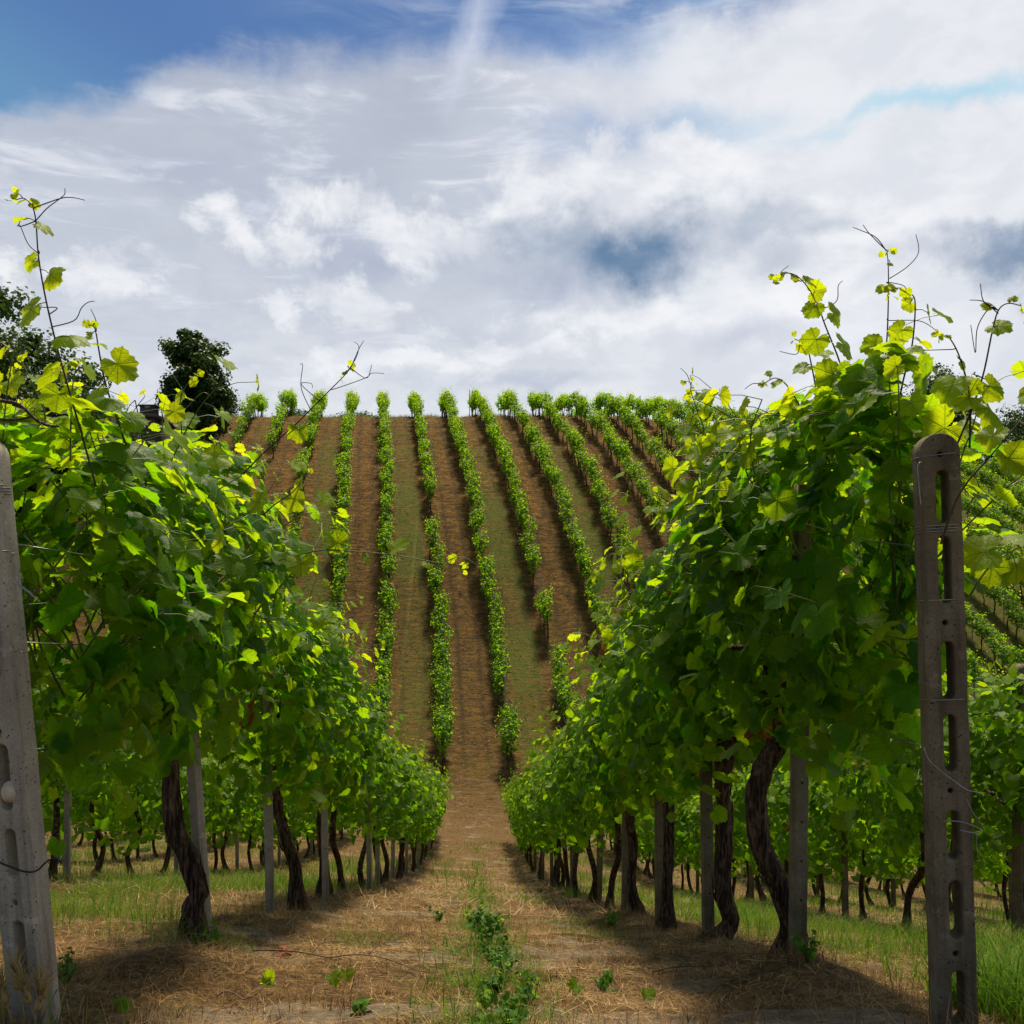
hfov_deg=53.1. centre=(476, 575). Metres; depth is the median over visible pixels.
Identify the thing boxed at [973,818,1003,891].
grapevine
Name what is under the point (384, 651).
grapevine
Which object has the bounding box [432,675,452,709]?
grapevine
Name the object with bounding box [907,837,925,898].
grapevine
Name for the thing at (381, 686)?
grapevine
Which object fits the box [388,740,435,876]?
grapevine
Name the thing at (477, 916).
lane weed
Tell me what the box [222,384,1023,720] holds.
distant grapevines
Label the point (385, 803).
grapevine
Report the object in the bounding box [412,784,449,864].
grapevine
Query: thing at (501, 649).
grapevine
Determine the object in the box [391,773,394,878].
trellis post
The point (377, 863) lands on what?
trellis post
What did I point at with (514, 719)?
grapevine
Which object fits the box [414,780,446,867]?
grapevine
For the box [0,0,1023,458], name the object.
sky
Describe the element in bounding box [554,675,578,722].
grapevine
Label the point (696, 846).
grapevine
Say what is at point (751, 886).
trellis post
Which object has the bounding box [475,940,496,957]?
lane weed
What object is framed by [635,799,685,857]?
grapevine
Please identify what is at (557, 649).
grapevine
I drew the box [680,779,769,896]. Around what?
grapevine
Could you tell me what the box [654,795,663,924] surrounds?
trellis post
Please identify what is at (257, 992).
fallen twig
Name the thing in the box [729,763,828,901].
grapevine
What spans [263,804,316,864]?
grapevine
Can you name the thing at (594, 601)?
grapevine
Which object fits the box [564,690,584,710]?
grapevine
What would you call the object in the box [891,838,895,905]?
trellis post
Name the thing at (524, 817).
grapevine
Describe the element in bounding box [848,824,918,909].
grapevine
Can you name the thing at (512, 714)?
grapevine
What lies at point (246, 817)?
grapevine
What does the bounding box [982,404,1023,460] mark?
hill tree
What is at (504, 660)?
grapevine
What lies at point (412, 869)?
grapevine
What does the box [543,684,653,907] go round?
grapevine
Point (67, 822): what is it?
trellis post
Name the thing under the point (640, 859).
grapevine
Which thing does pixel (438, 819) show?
grapevine
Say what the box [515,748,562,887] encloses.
grapevine
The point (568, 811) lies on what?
grapevine
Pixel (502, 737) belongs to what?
grapevine
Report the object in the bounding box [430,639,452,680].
grapevine
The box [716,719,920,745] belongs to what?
trellis wire
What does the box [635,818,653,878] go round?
grapevine
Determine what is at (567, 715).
grapevine
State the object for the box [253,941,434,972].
fallen twig
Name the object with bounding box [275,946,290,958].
fallen leaf
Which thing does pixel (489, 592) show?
grapevine
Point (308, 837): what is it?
grapevine
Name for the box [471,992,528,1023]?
lane weed
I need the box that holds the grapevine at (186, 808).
[113,730,208,874]
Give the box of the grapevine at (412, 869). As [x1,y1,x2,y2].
[409,761,442,871]
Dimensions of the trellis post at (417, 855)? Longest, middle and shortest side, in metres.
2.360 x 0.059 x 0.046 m
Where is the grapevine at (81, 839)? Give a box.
[77,816,84,844]
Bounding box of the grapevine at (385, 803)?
[328,717,417,888]
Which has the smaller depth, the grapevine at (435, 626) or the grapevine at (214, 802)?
the grapevine at (214, 802)
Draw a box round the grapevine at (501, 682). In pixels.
[489,660,509,706]
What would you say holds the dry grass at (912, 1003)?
on the terrain at (480, 710)
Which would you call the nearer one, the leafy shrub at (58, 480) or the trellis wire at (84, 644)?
the trellis wire at (84, 644)
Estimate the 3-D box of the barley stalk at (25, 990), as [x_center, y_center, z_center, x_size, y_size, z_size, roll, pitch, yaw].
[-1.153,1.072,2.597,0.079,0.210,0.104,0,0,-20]
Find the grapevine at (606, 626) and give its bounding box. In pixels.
[596,617,611,648]
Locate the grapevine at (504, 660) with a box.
[490,650,511,694]
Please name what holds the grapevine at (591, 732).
on the terrain at (480, 710)
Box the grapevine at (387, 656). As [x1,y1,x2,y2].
[373,646,391,685]
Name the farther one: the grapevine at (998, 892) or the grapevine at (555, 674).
the grapevine at (555, 674)
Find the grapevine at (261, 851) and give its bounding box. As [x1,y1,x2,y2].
[244,765,297,870]
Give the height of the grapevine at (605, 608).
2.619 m
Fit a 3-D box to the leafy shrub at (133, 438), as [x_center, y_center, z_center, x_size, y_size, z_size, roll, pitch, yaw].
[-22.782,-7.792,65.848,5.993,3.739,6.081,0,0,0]
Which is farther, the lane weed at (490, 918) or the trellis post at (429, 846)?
the trellis post at (429, 846)
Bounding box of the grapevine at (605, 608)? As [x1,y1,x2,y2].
[592,593,612,635]
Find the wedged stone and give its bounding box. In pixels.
[1,781,15,802]
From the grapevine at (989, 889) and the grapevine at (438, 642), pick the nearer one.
the grapevine at (989, 889)
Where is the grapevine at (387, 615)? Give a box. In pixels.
[374,605,394,638]
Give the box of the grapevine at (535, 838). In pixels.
[515,788,567,881]
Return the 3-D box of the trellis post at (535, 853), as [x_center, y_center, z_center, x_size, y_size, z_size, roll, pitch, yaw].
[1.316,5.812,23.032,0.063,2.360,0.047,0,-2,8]
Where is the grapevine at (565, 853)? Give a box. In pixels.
[526,732,595,890]
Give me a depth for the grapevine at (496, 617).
48.72 m
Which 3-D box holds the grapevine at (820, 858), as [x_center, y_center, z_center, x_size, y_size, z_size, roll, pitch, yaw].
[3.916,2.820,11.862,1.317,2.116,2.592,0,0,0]
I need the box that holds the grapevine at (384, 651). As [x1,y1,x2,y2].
[377,628,395,665]
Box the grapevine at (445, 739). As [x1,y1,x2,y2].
[429,708,452,772]
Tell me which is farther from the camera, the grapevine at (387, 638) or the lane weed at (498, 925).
the grapevine at (387, 638)
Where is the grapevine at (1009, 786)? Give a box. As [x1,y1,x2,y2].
[943,653,1023,857]
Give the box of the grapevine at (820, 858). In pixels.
[767,758,885,913]
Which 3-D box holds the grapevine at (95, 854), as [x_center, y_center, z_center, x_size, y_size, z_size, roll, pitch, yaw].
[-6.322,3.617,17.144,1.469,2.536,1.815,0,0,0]
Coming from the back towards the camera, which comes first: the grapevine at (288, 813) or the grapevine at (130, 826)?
the grapevine at (288, 813)
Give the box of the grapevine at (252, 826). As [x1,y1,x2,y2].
[225,763,277,870]
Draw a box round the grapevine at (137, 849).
[112,773,161,859]
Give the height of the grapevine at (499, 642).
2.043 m
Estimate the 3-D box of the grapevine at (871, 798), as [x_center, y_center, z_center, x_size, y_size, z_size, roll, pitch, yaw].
[3.905,1.906,9.512,1.255,2.776,2.413,0,0,0]
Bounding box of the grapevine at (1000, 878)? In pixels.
[979,835,1008,894]
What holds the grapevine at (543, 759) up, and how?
on the terrain at (480, 710)
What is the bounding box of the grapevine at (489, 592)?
[483,581,501,621]
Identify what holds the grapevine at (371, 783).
on the terrain at (480, 710)
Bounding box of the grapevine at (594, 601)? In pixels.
[584,590,603,636]
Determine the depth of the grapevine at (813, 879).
19.32 m
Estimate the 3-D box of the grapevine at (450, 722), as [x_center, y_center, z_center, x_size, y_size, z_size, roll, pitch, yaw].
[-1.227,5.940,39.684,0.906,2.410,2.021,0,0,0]
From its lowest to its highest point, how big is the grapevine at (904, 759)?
2.200 m
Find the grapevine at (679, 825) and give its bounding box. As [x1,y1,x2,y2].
[674,781,714,893]
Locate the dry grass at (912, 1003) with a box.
[0,828,1023,1023]
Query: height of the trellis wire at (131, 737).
6.332 m
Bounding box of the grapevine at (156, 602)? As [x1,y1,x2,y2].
[0,186,383,944]
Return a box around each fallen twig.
[109,934,209,976]
[217,977,302,1006]
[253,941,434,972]
[653,941,779,972]
[691,940,767,957]
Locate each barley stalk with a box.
[0,956,13,1022]
[1,943,33,1023]
[5,961,35,1019]
[25,952,61,1023]
[26,968,56,1023]
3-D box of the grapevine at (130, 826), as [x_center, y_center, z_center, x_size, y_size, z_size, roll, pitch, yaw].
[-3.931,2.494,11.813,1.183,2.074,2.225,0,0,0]
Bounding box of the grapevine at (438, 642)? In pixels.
[430,633,450,670]
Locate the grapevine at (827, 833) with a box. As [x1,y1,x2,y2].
[784,745,920,919]
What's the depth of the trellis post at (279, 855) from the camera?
20.38 m
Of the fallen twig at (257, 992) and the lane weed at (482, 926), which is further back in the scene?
the lane weed at (482, 926)
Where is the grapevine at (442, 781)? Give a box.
[428,768,450,820]
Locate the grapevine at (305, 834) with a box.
[273,812,316,852]
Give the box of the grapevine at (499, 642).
[488,628,506,658]
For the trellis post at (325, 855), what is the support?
on the terrain at (480, 710)
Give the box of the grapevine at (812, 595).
[636,225,1023,959]
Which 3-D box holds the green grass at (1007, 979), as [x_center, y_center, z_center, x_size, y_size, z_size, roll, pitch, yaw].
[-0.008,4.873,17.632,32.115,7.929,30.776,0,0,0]
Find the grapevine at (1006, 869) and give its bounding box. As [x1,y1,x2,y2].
[970,766,1011,923]
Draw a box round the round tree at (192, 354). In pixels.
[154,328,237,444]
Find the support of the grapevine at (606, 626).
on the terrain at (480, 710)
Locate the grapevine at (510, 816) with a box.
[503,797,525,860]
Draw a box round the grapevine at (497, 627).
[488,616,505,651]
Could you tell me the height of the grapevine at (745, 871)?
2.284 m
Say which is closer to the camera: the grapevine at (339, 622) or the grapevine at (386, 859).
the grapevine at (386, 859)
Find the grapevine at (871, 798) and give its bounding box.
[828,636,1000,927]
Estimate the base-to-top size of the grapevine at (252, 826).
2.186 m
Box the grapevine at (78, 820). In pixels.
[42,765,107,859]
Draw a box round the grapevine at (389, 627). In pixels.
[379,615,398,646]
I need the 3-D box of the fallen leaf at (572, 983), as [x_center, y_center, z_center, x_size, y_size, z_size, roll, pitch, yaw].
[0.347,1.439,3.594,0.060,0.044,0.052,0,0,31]
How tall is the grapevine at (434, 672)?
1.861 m
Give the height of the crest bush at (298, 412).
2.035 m
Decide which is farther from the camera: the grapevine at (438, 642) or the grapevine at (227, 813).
the grapevine at (438, 642)
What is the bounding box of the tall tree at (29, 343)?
[0,282,126,493]
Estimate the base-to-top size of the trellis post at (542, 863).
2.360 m
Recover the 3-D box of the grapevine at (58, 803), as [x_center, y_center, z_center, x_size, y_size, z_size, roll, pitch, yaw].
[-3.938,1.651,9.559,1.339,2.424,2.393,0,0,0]
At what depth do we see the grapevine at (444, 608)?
49.41 m
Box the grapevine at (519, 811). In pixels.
[510,776,540,875]
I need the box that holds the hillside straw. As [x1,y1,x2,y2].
[29,415,1019,826]
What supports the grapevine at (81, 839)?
on the terrain at (480, 710)
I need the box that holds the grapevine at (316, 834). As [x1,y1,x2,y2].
[300,819,329,854]
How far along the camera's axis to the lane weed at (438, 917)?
7.60 m
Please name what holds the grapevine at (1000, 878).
on the terrain at (480, 710)
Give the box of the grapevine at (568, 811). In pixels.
[529,703,621,902]
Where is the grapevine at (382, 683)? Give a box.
[370,668,391,710]
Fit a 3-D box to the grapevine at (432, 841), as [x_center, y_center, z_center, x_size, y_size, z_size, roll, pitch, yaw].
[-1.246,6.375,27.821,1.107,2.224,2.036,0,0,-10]
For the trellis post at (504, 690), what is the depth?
42.67 m
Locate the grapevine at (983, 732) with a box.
[979,729,991,745]
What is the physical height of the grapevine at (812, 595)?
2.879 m
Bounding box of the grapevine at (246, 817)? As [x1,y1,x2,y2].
[187,735,262,870]
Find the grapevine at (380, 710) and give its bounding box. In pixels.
[371,701,388,728]
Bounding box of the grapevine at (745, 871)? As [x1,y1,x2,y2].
[692,766,786,899]
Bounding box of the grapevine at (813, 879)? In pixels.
[787,796,852,897]
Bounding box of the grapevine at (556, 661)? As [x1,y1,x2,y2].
[549,644,567,700]
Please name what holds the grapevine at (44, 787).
on the terrain at (480, 710)
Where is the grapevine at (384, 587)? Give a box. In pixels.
[377,577,397,618]
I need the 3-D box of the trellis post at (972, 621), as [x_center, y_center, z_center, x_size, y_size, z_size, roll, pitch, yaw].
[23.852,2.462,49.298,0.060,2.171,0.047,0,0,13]
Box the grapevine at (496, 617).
[488,606,504,638]
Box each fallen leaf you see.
[111,996,132,1012]
[259,968,275,986]
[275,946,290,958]
[325,970,341,987]
[340,968,354,982]
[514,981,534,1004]
[567,977,584,993]
[641,987,656,1000]
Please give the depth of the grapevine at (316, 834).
24.37 m
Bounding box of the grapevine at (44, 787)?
[28,630,77,797]
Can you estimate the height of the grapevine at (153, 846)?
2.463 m
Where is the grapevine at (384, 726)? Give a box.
[372,710,389,729]
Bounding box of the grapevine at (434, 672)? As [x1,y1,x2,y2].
[426,658,449,685]
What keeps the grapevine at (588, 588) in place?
on the terrain at (480, 710)
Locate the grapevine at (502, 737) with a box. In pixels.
[494,715,522,768]
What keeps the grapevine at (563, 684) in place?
on the terrain at (480, 710)
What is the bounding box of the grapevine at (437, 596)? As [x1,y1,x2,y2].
[434,587,450,623]
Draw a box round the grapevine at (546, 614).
[536,583,554,637]
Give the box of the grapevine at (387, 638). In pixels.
[374,622,394,659]
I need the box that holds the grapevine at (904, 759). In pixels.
[862,682,1019,912]
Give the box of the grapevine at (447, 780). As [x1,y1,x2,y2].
[424,774,451,838]
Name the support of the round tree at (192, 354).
on the terrain at (480, 710)
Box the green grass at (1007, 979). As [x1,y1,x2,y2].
[0,822,1023,1023]
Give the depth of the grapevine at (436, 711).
40.37 m
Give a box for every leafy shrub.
[13,468,68,516]
[107,427,157,446]
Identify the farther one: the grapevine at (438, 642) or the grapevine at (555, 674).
the grapevine at (438, 642)
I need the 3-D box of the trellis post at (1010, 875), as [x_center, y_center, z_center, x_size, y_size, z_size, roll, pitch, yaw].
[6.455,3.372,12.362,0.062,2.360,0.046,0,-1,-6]
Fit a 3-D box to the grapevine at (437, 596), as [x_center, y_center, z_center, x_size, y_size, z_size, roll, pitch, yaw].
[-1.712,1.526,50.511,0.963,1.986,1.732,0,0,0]
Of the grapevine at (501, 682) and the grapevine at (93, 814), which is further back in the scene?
the grapevine at (501, 682)
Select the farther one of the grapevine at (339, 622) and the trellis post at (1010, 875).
the grapevine at (339, 622)
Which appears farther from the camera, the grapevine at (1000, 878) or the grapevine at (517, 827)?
the grapevine at (517, 827)
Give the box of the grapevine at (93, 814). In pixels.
[34,694,157,875]
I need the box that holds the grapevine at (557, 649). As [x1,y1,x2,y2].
[548,638,567,670]
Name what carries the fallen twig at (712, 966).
on the terrain at (480, 710)
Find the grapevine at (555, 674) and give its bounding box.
[551,657,569,697]
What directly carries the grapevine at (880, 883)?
on the terrain at (480, 710)
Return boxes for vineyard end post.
[0,443,62,1023]
[912,433,981,1023]
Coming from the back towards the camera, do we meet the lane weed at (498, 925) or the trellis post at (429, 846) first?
the trellis post at (429, 846)
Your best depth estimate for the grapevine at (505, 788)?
30.29 m
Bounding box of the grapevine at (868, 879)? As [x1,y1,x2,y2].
[819,788,913,904]
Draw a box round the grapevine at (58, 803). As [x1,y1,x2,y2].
[29,630,116,880]
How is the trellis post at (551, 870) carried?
on the terrain at (480, 710)
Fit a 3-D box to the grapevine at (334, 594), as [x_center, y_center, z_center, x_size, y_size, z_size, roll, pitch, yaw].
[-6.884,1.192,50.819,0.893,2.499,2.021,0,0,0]
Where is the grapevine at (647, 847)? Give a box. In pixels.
[638,813,654,880]
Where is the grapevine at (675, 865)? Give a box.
[674,798,700,890]
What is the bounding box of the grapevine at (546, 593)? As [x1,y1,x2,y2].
[533,588,549,625]
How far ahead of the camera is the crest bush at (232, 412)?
88.05 m
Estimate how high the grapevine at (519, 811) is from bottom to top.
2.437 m
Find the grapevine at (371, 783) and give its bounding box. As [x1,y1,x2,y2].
[301,681,405,890]
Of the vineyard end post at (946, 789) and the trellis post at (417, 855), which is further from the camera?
the trellis post at (417, 855)
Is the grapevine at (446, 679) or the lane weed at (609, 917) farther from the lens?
the grapevine at (446, 679)
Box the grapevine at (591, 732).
[558,638,666,914]
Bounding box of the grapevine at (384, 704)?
[371,685,392,723]
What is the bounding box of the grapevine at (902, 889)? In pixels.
[888,844,914,895]
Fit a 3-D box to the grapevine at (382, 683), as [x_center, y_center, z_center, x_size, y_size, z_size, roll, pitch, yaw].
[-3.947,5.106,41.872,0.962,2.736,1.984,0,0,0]
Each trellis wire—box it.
[18,544,267,626]
[27,639,381,778]
[37,736,260,749]
[660,610,917,722]
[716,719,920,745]
[807,524,913,546]
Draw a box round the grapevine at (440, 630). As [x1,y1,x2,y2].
[434,621,456,649]
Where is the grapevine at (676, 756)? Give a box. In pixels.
[590,369,844,940]
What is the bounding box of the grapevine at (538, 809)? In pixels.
[516,762,592,889]
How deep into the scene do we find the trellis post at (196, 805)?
4.78 m
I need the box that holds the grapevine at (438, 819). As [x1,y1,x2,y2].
[415,766,444,857]
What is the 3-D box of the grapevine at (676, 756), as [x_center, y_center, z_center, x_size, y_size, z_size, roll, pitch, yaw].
[1.276,0.586,5.402,1.312,2.957,2.957,0,0,0]
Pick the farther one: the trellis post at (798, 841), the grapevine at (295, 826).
the grapevine at (295, 826)
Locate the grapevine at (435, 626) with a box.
[430,601,450,642]
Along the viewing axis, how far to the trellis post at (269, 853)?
6.48 m
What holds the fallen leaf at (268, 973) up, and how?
on the terrain at (480, 710)
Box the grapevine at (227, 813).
[181,757,255,872]
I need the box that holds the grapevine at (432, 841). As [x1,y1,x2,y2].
[431,783,453,848]
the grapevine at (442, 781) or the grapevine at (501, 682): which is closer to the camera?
the grapevine at (442, 781)
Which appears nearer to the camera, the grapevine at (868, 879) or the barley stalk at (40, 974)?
the barley stalk at (40, 974)
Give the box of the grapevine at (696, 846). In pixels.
[674,794,742,876]
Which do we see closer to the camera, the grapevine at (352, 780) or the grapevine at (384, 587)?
the grapevine at (352, 780)
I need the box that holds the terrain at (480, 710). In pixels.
[0,416,1023,1023]
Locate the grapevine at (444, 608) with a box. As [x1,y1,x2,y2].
[433,591,449,626]
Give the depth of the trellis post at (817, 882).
19.53 m
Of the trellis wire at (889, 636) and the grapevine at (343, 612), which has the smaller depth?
the trellis wire at (889, 636)
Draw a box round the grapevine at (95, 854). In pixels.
[71,764,116,862]
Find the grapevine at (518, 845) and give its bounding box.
[506,784,538,865]
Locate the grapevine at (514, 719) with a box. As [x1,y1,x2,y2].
[498,706,525,757]
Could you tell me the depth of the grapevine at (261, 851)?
18.64 m
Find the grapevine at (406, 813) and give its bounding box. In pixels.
[349,748,429,885]
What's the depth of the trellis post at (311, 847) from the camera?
23.98 m
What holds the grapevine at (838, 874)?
on the terrain at (480, 710)
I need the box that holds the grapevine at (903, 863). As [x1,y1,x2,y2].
[869,798,948,911]
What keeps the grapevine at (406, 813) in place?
on the terrain at (480, 710)
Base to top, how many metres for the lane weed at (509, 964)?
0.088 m
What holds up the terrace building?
on the terrain at (480, 710)
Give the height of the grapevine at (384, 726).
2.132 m
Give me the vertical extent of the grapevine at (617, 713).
2.551 m
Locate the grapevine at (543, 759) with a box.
[527,716,605,897]
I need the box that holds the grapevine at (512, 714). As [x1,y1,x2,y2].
[498,700,519,735]
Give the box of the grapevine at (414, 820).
[382,745,440,879]
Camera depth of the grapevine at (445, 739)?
38.36 m
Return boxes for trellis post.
[63,783,71,880]
[174,853,178,874]
[184,636,212,932]
[235,754,238,871]
[262,624,274,914]
[278,836,280,865]
[310,811,312,855]
[321,709,328,901]
[365,804,372,890]
[375,757,379,885]
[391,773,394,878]
[405,839,407,874]
[417,838,418,868]
[428,836,430,849]
[504,675,505,707]
[534,846,536,871]
[541,845,544,879]
[550,848,553,886]
[570,772,574,888]
[596,733,603,903]
[621,811,628,911]
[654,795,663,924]
[695,824,698,893]
[699,685,714,930]
[748,850,753,899]
[788,484,810,955]
[816,875,819,893]
[840,759,848,917]
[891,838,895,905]
[971,605,972,642]
[1003,587,1004,623]
[1007,801,1011,923]
[1011,664,1023,942]
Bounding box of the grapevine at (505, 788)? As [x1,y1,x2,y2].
[498,772,519,822]
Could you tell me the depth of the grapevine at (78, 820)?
16.00 m
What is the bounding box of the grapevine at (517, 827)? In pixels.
[504,788,539,871]
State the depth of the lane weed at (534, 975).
3.78 m
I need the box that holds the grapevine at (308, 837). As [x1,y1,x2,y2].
[290,809,316,857]
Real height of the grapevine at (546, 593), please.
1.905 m
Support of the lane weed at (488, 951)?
on the terrain at (480, 710)
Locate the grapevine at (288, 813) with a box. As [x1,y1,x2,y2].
[246,778,292,863]
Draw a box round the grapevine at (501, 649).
[489,638,511,670]
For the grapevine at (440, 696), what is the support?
on the terrain at (480, 710)
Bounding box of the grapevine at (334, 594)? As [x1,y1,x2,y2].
[328,577,346,607]
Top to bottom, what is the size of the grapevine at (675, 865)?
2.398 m
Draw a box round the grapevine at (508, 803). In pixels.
[498,779,523,848]
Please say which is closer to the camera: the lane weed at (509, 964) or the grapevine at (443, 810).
the lane weed at (509, 964)
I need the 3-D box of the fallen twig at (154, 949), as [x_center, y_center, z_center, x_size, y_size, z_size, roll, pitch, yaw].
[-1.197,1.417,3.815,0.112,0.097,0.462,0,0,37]
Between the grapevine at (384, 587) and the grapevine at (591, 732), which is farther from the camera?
the grapevine at (384, 587)
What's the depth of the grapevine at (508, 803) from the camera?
29.09 m
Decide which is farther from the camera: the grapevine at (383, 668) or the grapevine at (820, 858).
the grapevine at (383, 668)
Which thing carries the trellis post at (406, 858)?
on the terrain at (480, 710)
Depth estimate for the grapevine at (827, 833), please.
10.46 m
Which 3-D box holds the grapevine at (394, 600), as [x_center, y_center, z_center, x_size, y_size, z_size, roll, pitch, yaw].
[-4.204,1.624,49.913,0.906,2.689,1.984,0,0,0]
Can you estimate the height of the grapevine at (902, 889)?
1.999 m
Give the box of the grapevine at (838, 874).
[808,772,869,902]
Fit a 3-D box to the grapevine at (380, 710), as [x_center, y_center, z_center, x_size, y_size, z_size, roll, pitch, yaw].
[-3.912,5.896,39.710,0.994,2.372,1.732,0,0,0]
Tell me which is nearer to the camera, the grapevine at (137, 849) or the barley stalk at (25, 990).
the barley stalk at (25, 990)
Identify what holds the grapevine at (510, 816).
on the terrain at (480, 710)
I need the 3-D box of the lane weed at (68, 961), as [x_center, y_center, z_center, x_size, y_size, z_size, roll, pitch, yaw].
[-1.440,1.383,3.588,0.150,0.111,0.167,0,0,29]
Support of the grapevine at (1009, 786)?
on the terrain at (480, 710)
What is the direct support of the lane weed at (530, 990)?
on the terrain at (480, 710)
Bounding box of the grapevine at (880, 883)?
[852,825,883,889]
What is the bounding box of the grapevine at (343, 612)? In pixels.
[330,601,347,623]
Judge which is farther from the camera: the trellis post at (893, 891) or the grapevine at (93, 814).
the trellis post at (893, 891)
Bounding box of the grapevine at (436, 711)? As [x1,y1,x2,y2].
[426,696,452,748]
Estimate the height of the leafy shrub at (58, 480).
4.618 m
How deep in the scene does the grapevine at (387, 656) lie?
44.80 m
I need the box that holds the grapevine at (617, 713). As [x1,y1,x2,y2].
[559,572,739,930]
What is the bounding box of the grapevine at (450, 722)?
[433,698,455,759]
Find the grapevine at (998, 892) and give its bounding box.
[983,860,1001,896]
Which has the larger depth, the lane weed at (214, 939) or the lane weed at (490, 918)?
the lane weed at (490, 918)
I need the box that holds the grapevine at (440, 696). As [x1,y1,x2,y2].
[434,668,453,711]
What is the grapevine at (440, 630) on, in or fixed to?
on the terrain at (480, 710)
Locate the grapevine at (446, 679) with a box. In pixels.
[433,653,453,699]
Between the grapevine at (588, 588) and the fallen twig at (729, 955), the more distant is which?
the grapevine at (588, 588)
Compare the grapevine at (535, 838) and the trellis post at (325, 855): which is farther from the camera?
the grapevine at (535, 838)
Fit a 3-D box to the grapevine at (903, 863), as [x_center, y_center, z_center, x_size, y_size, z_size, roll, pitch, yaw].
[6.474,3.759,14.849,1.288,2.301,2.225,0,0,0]
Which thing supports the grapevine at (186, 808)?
on the terrain at (480, 710)
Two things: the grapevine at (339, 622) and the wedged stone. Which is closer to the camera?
the wedged stone
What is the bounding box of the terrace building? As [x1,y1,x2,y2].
[101,402,174,444]
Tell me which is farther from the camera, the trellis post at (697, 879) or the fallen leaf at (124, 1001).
the trellis post at (697, 879)
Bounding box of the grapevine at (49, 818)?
[42,764,81,825]
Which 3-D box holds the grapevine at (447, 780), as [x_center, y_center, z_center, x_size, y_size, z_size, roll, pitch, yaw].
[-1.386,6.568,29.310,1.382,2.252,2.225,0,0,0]
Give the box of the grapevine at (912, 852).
[908,775,1003,914]
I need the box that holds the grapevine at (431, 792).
[386,775,437,873]
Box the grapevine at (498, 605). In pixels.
[487,593,502,634]
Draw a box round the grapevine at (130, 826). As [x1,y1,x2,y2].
[72,749,186,877]
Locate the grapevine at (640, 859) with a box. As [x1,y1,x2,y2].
[621,823,651,873]
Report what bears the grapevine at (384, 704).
on the terrain at (480, 710)
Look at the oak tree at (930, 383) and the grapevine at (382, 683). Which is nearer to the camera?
the grapevine at (382, 683)
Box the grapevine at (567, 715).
[564,700,580,724]
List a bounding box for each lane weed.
[57,947,77,984]
[202,920,221,945]
[351,996,373,1014]
[428,903,445,921]
[464,900,490,927]
[466,907,510,939]
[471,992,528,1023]
[472,919,494,936]
[474,981,497,1009]
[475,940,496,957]
[478,931,514,969]
[480,961,509,994]
[485,990,527,1019]
[489,947,518,975]
[493,917,506,934]
[494,929,517,961]
[511,973,540,1002]
[514,966,543,984]
[592,969,619,993]
[599,905,620,928]
[789,930,819,961]
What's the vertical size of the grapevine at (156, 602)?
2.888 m
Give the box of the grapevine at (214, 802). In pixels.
[140,752,230,867]
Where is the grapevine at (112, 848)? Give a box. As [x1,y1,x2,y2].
[87,770,148,859]
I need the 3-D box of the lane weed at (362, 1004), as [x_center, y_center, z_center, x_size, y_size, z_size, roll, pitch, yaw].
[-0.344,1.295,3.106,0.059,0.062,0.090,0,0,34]
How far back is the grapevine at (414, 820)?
16.32 m
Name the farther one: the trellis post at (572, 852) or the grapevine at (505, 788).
the grapevine at (505, 788)
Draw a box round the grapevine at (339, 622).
[331,617,343,627]
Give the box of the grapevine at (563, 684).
[552,671,573,722]
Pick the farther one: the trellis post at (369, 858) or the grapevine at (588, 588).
the grapevine at (588, 588)
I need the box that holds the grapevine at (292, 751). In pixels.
[192,530,476,912]
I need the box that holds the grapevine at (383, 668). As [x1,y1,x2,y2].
[373,650,392,693]
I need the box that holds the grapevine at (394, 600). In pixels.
[383,588,399,624]
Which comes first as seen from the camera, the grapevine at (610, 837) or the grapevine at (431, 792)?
the grapevine at (431, 792)
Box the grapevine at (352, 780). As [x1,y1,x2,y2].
[275,660,403,897]
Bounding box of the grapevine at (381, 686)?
[369,676,394,711]
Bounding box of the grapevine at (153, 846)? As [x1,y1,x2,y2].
[146,798,187,856]
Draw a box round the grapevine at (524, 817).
[509,764,540,878]
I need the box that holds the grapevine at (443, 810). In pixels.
[426,766,453,853]
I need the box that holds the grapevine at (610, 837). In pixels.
[604,825,621,843]
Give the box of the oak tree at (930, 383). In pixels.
[894,361,983,426]
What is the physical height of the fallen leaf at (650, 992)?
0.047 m
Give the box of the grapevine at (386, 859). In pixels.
[355,739,430,881]
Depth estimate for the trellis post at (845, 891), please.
10.99 m
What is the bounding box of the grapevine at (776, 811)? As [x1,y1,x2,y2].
[767,733,833,876]
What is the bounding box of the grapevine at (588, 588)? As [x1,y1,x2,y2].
[584,576,598,621]
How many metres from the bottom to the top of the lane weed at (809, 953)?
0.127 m
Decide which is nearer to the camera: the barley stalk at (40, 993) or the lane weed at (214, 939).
the barley stalk at (40, 993)
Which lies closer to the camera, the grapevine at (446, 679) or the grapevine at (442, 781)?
the grapevine at (442, 781)
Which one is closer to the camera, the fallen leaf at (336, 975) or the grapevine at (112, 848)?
the fallen leaf at (336, 975)

